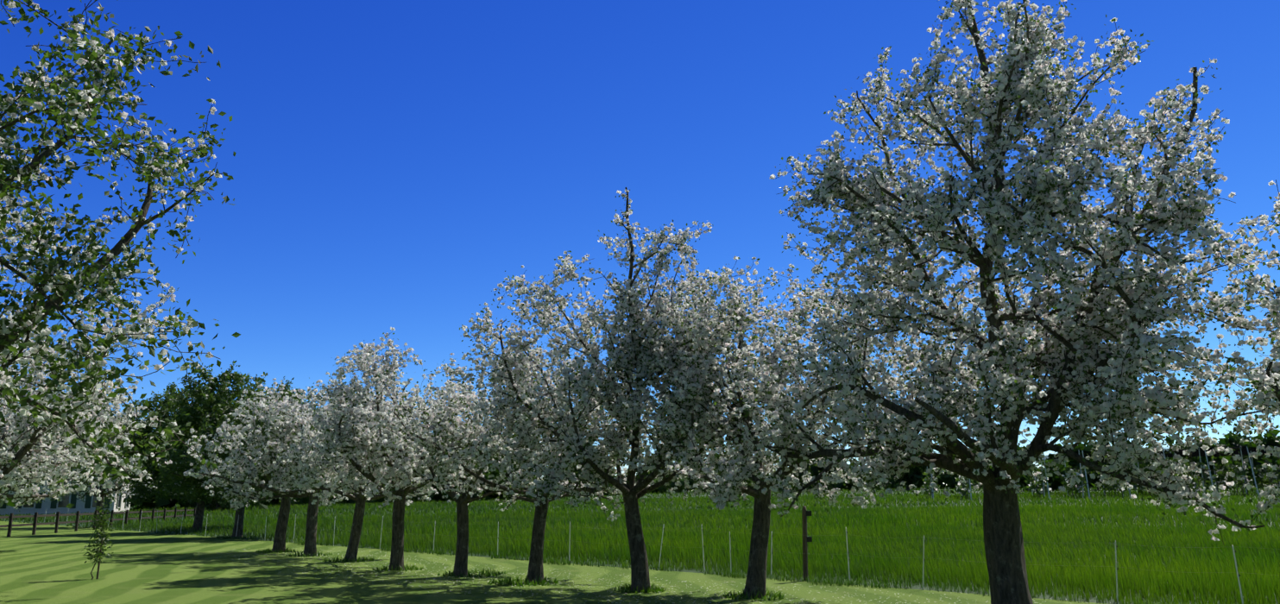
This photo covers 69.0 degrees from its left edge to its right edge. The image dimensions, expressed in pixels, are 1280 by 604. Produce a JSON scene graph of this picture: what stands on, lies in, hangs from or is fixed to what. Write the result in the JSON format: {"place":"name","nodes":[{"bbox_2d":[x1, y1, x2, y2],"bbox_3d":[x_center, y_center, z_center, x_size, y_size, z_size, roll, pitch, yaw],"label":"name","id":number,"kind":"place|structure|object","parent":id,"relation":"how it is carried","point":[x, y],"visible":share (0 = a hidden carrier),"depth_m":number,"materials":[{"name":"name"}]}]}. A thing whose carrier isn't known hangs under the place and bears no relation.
{"place":"outdoors","nodes":[
{"label":"outdoors","id":0,"kind":"place"},
{"bbox_2d":[0,521,1110,603],"bbox_3d":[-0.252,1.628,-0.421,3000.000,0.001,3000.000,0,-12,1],"label":"lawn","id":1,"kind":"structure","parent":0,"point":[45,564],"depth_m":19.89,"materials":[{"name":"green plant"}]},
{"bbox_2d":[0,492,16,507],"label":"tree","id":2,"kind":"object","parent":1,"relation":"on","point":[10,503],"visible":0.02,"depth_m":84.59,"materials":[{"name":"green plant"}]},
{"bbox_2d":[0,340,95,511],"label":"tree","id":3,"kind":"object","parent":1,"relation":"on","point":[8,416],"visible":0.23,"depth_m":30.89,"materials":[{"name":"white plant"}]},
{"bbox_2d":[0,432,131,516],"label":"house","id":4,"kind":"structure","parent":1,"relation":"on","point":[89,504],"depth_m":93.10,"materials":[{"name":"paint"}]},
{"bbox_2d":[0,192,185,504],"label":"tree","id":5,"kind":"object","parent":1,"relation":"on","point":[26,442],"visible":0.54,"depth_m":17.63,"materials":[{"name":"white plant"}]},
{"bbox_2d":[38,393,157,528],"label":"tree","id":6,"kind":"object","parent":1,"relation":"on","point":[116,487],"visible":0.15,"depth_m":57.68,"materials":[{"name":"white plant"}]},
{"bbox_2d":[0,507,195,536],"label":"wooden rail fence","id":7,"kind":"object","parent":1,"relation":"on","point":[34,524],"visible":0.83,"depth_m":50.94,"materials":[{"name":"brown wood"}]},
{"bbox_2d":[95,534,105,579],"bbox_3d":[-11.736,5.638,20.247,0.091,1.250,0.043,0,-12,1],"label":"tree stake","id":8,"kind":"object","parent":1,"relation":"on","point":[98,567],"visible":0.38,"depth_m":20.23,"materials":[{"name":"brown wood"}]},
{"bbox_2d":[81,491,120,579],"bbox_3d":[-11.763,5.148,20.286,0.685,2.031,0.719,6,-14,-28],"label":"tree sapling","id":9,"kind":"object","parent":1,"relation":"on","point":[104,525],"visible":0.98,"depth_m":20.31,"materials":[{"name":"green plant"}]},
{"bbox_2d":[0,0,240,508],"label":"tree","id":10,"kind":"object","parent":1,"relation":"on","point":[62,285],"visible":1,"depth_m":8.19,"materials":[{"name":"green plant"}]},
{"bbox_2d":[105,371,272,530],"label":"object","id":11,"kind":"object","parent":1,"relation":"on","point":[140,491],"visible":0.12,"depth_m":47.49,"materials":[{"name":"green plant"}]},
{"bbox_2d":[160,474,267,510],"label":"hedge","id":12,"kind":"object","parent":1,"relation":"on","point":[212,506],"visible":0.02,"depth_m":97.38,"materials":[{"name":"green plant"}]},
{"bbox_2d":[150,360,323,538],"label":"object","id":13,"kind":"object","parent":1,"relation":"on","point":[204,396],"visible":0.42,"depth_m":41.80,"materials":[{"name":"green plant"}]},
{"bbox_2d":[25,388,532,510],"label":"distant trees","id":14,"kind":"object","parent":1,"relation":"on","point":[161,503],"depth_m":122.71,"materials":[{"name":"green plant"}]},
{"bbox_2d":[183,378,376,552],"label":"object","id":15,"kind":"object","parent":1,"relation":"on","point":[280,534],"visible":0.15,"depth_m":30.57,"materials":[{"name":"white plant"}]},
{"bbox_2d":[181,367,413,556],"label":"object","id":16,"kind":"object","parent":1,"relation":"on","point":[312,514],"visible":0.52,"depth_m":28.66,"materials":[{"name":"white plant"}]},
{"bbox_2d":[267,387,438,561],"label":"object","id":17,"kind":"object","parent":1,"relation":"on","point":[354,541],"visible":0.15,"depth_m":26.07,"materials":[{"name":"white plant"}]},
{"bbox_2d":[379,516,383,548],"bbox_3d":[-9.026,8.170,32.487,0.102,1.387,0.029,-3,-12,14],"label":"fence post","id":18,"kind":"object","parent":1,"relation":"on","point":[381,532],"visible":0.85,"depth_m":32.50,"materials":[{"name":"grey metal"}]},
{"bbox_2d":[279,327,489,570],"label":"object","id":19,"kind":"object","parent":1,"relation":"on","point":[358,438],"visible":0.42,"depth_m":22.23,"materials":[{"name":"white plant"}]},
{"bbox_2d":[354,366,575,576],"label":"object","id":20,"kind":"object","parent":1,"relation":"on","point":[462,550],"visible":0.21,"depth_m":21.09,"materials":[{"name":"white plant"}]},
{"bbox_2d":[187,530,785,600],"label":"lawn tufts","id":21,"kind":"object","parent":1,"relation":"on","point":[625,588],"visible":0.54,"depth_m":19.34,"materials":[{"name":"green plant"}]},
{"bbox_2d":[497,522,499,554],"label":"fence post","id":22,"kind":"object","parent":1,"relation":"on","point":[497,539],"visible":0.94,"depth_m":27.59,"materials":[{"name":"grey metal"}]},
{"bbox_2d":[371,321,655,583],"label":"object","id":23,"kind":"object","parent":1,"relation":"on","point":[535,564],"visible":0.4,"depth_m":19.04,"materials":[{"name":"white plant"}]},
{"bbox_2d":[568,521,571,560],"bbox_3d":[-1.890,6.622,25.136,0.050,1.358,0.032,0,-12,1],"label":"fence post","id":24,"kind":"object","parent":1,"relation":"on","point":[570,539],"visible":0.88,"depth_m":25.18,"materials":[{"name":"grey metal"}]},
{"bbox_2d":[416,187,788,592],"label":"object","id":25,"kind":"object","parent":1,"relation":"on","point":[627,406],"visible":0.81,"depth_m":17.46,"materials":[{"name":"white plant"}]},
{"bbox_2d":[657,525,664,570],"bbox_3d":[0.511,6.152,22.876,0.210,1.340,0.030,4,-13,-19],"label":"fence post","id":26,"kind":"object","parent":1,"relation":"on","point":[661,546],"visible":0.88,"depth_m":22.91,"materials":[{"name":"grey metal"}]},
{"bbox_2d":[701,525,705,572],"bbox_3d":[1.479,5.893,21.731,0.080,1.369,0.024,-2,-12,8],"label":"fence post","id":27,"kind":"object","parent":1,"relation":"on","point":[703,549],"visible":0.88,"depth_m":21.75,"materials":[{"name":"grey metal"}]},
{"bbox_2d":[729,531,731,573],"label":"fence post","id":28,"kind":"object","parent":1,"relation":"on","point":[730,551],"visible":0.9,"depth_m":21.18,"materials":[{"name":"grey metal"}]},
{"bbox_2d":[605,232,914,599],"bbox_3d":[2.236,2.265,17.241,5.772,6.607,5.897,0,-12,1],"label":"tree","id":29,"kind":"object","parent":1,"relation":"on","point":[706,361],"visible":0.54,"depth_m":16.43,"materials":[{"name":"white plant"}]},
{"bbox_2d":[801,505,812,580],"bbox_3d":[3.580,5.291,19.936,0.229,1.801,0.120,0,-12,1],"label":"wooden fence post","id":30,"kind":"object","parent":1,"relation":"on","point":[805,513],"visible":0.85,"depth_m":19.94,"materials":[{"name":"black wood"}]},
{"bbox_2d":[718,0,1279,603],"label":"tree","id":31,"kind":"object","parent":1,"relation":"on","point":[1071,356],"visible":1,"depth_m":12.68,"materials":[{"name":"white plant"}]},
{"bbox_2d":[1114,540,1118,603],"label":"fence post","id":32,"kind":"object","parent":1,"relation":"on","point":[1116,571],"visible":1,"depth_m":15.40,"materials":[{"name":"white plastic"}]},
{"bbox_2d":[1231,544,1243,603],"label":"fence post","id":33,"kind":"object","parent":1,"relation":"on","point":[1233,551],"visible":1,"depth_m":14.23,"materials":[{"name":"white plastic"}]},
{"bbox_2d":[1204,179,1279,431],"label":"tree","id":34,"kind":"object","parent":1,"relation":"on","point":[1270,380],"visible":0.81,"depth_m":10.39,"materials":[{"name":"white plant"}]},
{"bbox_2d":[0,481,1279,603],"bbox_3d":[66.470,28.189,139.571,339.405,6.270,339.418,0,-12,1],"label":"field ground","id":35,"kind":"structure","parent":0,"point":[1046,596],"depth_m":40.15,"materials":[{"name":"green plant"}]},
{"bbox_2d":[469,429,547,499],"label":"tree","id":36,"kind":"object","parent":35,"relation":"on","point":[492,496],"depth_m":145.23,"materials":[{"name":"green plant"}]},
{"bbox_2d":[561,440,619,497],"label":"tree","id":37,"kind":"object","parent":35,"relation":"on","point":[580,471],"visible":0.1,"depth_m":168.71,"materials":[{"name":"green plant"}]},
{"bbox_2d":[635,453,673,492],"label":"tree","id":38,"kind":"object","parent":35,"relation":"on","point":[651,472],"visible":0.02,"depth_m":202.50,"materials":[{"name":"green plant"}]},
{"bbox_2d":[700,449,756,488],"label":"tree","id":39,"kind":"object","parent":35,"relation":"on","point":[722,464],"depth_m":191.77,"materials":[{"name":"green plant"}]},
{"bbox_2d":[788,441,843,489],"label":"tree","id":40,"kind":"object","parent":35,"relation":"on","point":[814,469],"visible":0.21,"depth_m":174.05,"materials":[{"name":"green plant"}]},
{"bbox_2d":[845,527,850,580],"bbox_3d":[4.272,5.318,19.054,0.044,1.381,0.084,4,-13,-16],"label":"fence post","id":41,"kind":"object","parent":35,"relation":"on","point":[848,552],"visible":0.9,"depth_m":19.09,"materials":[{"name":"white plastic"}]},
{"bbox_2d":[541,466,1209,493],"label":"field hedge","id":42,"kind":"object","parent":35,"relation":"on","point":[948,480],"depth_m":186.55,"materials":[{"name":"green plant"}]},
{"bbox_2d":[872,437,929,491],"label":"tree","id":43,"kind":"object","parent":35,"relation":"on","point":[915,476],"visible":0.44,"depth_m":163.73,"materials":[{"name":"green plant"}]},
{"bbox_2d":[985,445,1040,488],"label":"tree","id":44,"kind":"object","parent":35,"relation":"on","point":[1018,448],"depth_m":155.59,"materials":[{"name":"green plant"}]},
{"bbox_2d":[1048,438,1112,465],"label":"tree","id":45,"kind":"object","parent":35,"relation":"on","point":[1077,448],"depth_m":161.90,"materials":[{"name":"green plant"}]},
{"bbox_2d":[921,446,1279,500],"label":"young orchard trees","id":46,"kind":"object","parent":35,"relation":"on","point":[1200,452],"visible":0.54,"depth_m":89.15,"materials":[{"name":"green plant"}]},
{"bbox_2d":[989,441,1279,491],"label":"trees","id":47,"kind":"object","parent":35,"relation":"on","point":[1259,461],"visible":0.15,"depth_m":131.74,"materials":[{"name":"green plant"}]},
{"bbox_2d":[1161,434,1217,482],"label":"tree","id":48,"kind":"object","parent":35,"relation":"on","point":[1168,439],"visible":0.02,"depth_m":158.00,"materials":[{"name":"green plant"}]},
{"bbox_2d":[1217,429,1279,479],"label":"tree","id":49,"kind":"object","parent":35,"relation":"on","point":[1271,438],"visible":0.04,"depth_m":163.08,"materials":[{"name":"green plant"}]},
{"bbox_2d":[0,0,1279,493],"label":"sky","id":50,"kind":"structure","parent":0,"point":[393,160],"materials":[{"name":"blue"}]},
{"bbox_2d":[770,531,773,574],"bbox_3d":[2.883,5.657,20.346,0.092,1.254,0.030,3,-12,-13],"label":"fence post","id":51,"kind":"object","parent":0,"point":[772,552],"visible":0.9,"depth_m":20.38,"materials":[{"name":"white plastic"}]},
{"bbox_2d":[922,535,925,589],"bbox_3d":[5.433,5.118,17.828,0.132,1.262,0.030,-5,-13,22],"label":"fence post","id":52,"kind":"object","parent":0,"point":[923,559],"visible":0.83,"depth_m":17.85,"materials":[{"name":"white plastic"}]},
{"bbox_2d":[56,510,1279,575],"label":"fence wires","id":53,"kind":"object","parent":52,"relation":"attached to","point":[831,535],"visible":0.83,"depth_m":18.18,"materials":[{"name":"grey metal"}]}
]}

